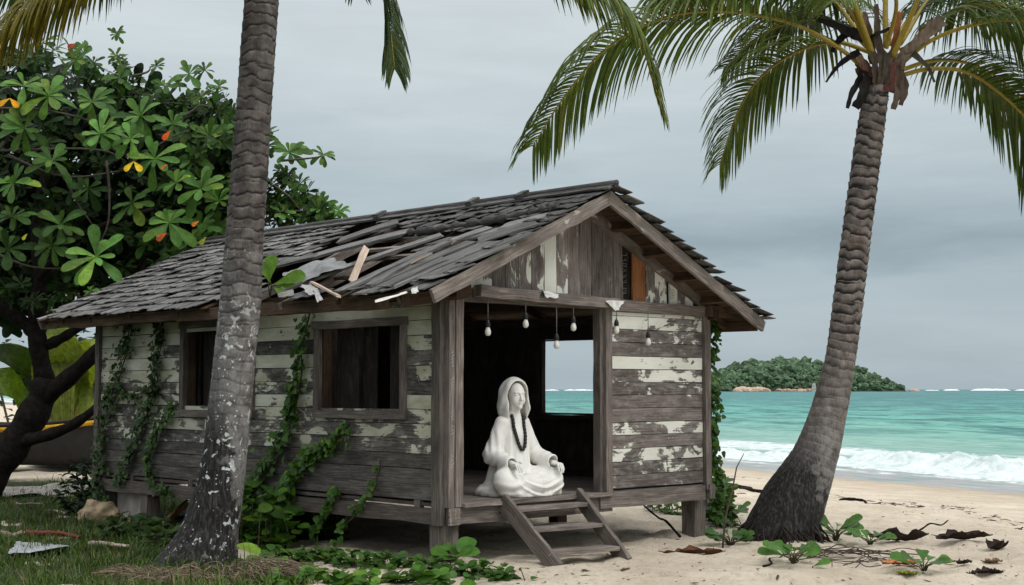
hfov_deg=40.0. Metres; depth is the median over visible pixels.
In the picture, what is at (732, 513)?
creeper
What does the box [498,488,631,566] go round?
wooden steps
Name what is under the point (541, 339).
window
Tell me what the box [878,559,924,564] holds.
dead leaf
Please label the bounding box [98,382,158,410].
climbing vine
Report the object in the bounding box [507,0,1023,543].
coconut palm
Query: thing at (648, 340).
hanging bulb
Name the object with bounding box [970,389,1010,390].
breaker
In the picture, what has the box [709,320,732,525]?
climbing vine
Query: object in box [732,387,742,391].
boulder
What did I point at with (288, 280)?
roof sprig
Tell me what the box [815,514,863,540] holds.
seedling
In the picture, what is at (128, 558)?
grass
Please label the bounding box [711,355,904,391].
forest
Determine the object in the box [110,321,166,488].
climbing vine
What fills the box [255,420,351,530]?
climbing vine
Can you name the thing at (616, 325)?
hanging bulb
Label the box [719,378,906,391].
island
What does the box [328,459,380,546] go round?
climbing vine
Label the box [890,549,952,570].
seedling
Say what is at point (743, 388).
boulder
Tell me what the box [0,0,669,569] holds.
coconut palm
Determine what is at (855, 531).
seedling
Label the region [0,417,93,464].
boat
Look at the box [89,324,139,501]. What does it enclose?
climbing vine
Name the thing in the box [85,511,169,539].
creeper
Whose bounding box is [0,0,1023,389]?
sky
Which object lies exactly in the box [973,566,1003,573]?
dead leaf
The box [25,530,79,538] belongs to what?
red stick
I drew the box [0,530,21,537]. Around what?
pale log
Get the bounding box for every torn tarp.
[3,482,90,496]
[8,541,70,553]
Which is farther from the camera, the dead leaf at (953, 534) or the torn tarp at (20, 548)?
the dead leaf at (953, 534)
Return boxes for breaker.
[564,389,592,390]
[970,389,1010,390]
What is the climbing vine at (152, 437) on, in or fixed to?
attached to the beach hut
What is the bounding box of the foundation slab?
[117,492,159,518]
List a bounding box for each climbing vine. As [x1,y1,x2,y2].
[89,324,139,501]
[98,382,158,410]
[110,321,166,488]
[140,400,177,497]
[242,313,315,511]
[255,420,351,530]
[296,421,346,458]
[308,486,340,540]
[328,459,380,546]
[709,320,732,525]
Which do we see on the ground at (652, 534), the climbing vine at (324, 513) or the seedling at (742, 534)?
the seedling at (742, 534)
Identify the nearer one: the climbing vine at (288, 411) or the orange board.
the climbing vine at (288, 411)
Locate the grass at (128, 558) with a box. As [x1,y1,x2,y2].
[0,470,319,584]
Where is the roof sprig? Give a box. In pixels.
[262,255,305,299]
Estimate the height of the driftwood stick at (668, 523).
0.303 m
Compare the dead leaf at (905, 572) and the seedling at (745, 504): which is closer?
the dead leaf at (905, 572)
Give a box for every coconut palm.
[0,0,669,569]
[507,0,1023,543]
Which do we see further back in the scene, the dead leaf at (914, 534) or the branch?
the branch
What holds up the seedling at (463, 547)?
on the ground at (652, 534)
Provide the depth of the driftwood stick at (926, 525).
16.86 m
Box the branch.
[16,502,42,505]
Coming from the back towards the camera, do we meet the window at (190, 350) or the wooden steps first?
the window at (190, 350)
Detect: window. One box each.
[178,316,264,419]
[312,316,415,423]
[535,332,592,420]
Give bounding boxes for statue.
[475,377,564,497]
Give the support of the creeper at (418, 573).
on the ground at (652, 534)
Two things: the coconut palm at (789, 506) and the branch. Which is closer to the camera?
the coconut palm at (789, 506)
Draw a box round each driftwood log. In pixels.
[726,482,761,492]
[839,497,880,503]
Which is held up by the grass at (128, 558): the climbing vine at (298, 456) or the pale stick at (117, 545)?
the pale stick at (117, 545)
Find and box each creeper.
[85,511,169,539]
[140,516,180,544]
[231,542,320,582]
[238,480,348,550]
[257,544,537,581]
[259,564,476,584]
[644,502,681,515]
[705,477,748,528]
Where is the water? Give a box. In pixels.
[0,389,1023,492]
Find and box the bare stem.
[722,453,743,547]
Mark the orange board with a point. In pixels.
(183, 506)
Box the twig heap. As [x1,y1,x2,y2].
[783,544,926,567]
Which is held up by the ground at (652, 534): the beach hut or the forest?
the beach hut
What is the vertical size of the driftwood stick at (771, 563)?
0.036 m
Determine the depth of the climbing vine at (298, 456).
15.12 m
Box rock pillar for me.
[812,383,815,391]
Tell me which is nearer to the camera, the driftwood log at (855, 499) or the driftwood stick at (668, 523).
the driftwood stick at (668, 523)
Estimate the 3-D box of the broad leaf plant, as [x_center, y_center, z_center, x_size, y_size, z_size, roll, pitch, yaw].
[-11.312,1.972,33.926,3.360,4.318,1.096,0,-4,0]
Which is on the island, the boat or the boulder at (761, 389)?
the boulder at (761, 389)
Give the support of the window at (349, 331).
in the beach hut
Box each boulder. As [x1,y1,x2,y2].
[77,499,120,523]
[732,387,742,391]
[740,386,746,391]
[758,387,765,391]
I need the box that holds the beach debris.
[350,476,1023,584]
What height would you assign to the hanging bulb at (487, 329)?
0.374 m
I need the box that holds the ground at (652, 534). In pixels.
[0,404,1023,584]
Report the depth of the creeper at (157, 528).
15.99 m
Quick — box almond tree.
[0,25,350,496]
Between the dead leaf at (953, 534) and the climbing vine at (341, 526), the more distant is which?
the dead leaf at (953, 534)
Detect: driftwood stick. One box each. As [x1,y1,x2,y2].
[643,505,680,537]
[762,553,783,566]
[919,520,948,530]
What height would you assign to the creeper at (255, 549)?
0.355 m
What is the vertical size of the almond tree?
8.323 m
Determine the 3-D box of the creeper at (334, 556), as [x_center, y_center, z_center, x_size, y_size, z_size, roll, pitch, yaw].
[-1.146,2.589,13.522,3.098,0.264,0.804,-2,-4,27]
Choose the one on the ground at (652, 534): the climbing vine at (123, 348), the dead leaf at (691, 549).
the dead leaf at (691, 549)
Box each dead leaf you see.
[659,545,725,553]
[868,527,928,540]
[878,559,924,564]
[893,570,918,573]
[931,529,992,539]
[954,558,971,563]
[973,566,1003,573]
[980,558,1002,562]
[985,539,1008,549]
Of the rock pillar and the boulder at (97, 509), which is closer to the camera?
the boulder at (97, 509)
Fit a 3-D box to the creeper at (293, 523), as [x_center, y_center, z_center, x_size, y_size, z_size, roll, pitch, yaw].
[-2.719,2.597,16.994,1.541,0.849,4.512,1,-4,-8]
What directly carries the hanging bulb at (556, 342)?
hanging from the beach hut
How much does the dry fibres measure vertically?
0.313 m
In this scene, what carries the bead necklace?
hanging from the statue
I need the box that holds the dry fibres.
[88,555,331,584]
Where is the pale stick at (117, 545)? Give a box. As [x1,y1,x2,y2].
[88,541,129,547]
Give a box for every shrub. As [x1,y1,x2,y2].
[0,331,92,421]
[51,458,102,515]
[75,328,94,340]
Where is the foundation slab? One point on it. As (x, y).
(130, 502)
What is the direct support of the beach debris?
on the ground at (652, 534)
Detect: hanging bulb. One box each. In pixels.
[485,299,490,335]
[523,301,528,327]
[554,303,559,348]
[571,305,575,330]
[614,310,618,333]
[645,318,650,345]
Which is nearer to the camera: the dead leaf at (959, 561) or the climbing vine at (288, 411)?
the dead leaf at (959, 561)
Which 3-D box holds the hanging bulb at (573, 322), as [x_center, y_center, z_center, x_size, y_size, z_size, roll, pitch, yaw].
[0.662,0.271,15.149,0.064,0.290,0.064,4,-5,-44]
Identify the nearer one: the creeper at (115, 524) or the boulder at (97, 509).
the creeper at (115, 524)
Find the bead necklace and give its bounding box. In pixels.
[510,414,526,450]
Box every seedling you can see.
[431,536,479,562]
[705,527,754,545]
[707,501,750,520]
[757,540,821,563]
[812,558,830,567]
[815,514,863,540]
[846,527,896,544]
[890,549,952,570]
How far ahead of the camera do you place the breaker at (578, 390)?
2339.13 m
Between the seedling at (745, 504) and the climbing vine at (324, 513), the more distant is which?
the seedling at (745, 504)
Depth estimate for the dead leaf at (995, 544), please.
15.08 m
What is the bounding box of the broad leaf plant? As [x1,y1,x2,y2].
[0,295,94,420]
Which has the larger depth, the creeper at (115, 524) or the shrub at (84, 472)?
the shrub at (84, 472)
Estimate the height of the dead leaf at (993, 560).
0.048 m
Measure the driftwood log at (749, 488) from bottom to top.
0.162 m
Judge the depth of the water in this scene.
82.95 m
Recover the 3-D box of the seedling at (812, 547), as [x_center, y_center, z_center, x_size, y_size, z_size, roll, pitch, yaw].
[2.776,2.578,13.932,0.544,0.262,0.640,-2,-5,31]
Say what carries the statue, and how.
on the beach hut
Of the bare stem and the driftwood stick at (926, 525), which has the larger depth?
the driftwood stick at (926, 525)
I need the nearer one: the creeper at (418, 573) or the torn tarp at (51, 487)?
the creeper at (418, 573)
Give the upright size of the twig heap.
0.164 m
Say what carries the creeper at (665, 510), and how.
on the ground at (652, 534)
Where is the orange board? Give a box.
[162,500,187,523]
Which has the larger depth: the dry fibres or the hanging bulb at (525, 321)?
the hanging bulb at (525, 321)
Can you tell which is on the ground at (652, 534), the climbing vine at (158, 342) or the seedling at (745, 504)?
the seedling at (745, 504)
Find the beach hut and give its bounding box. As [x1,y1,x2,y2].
[36,180,775,562]

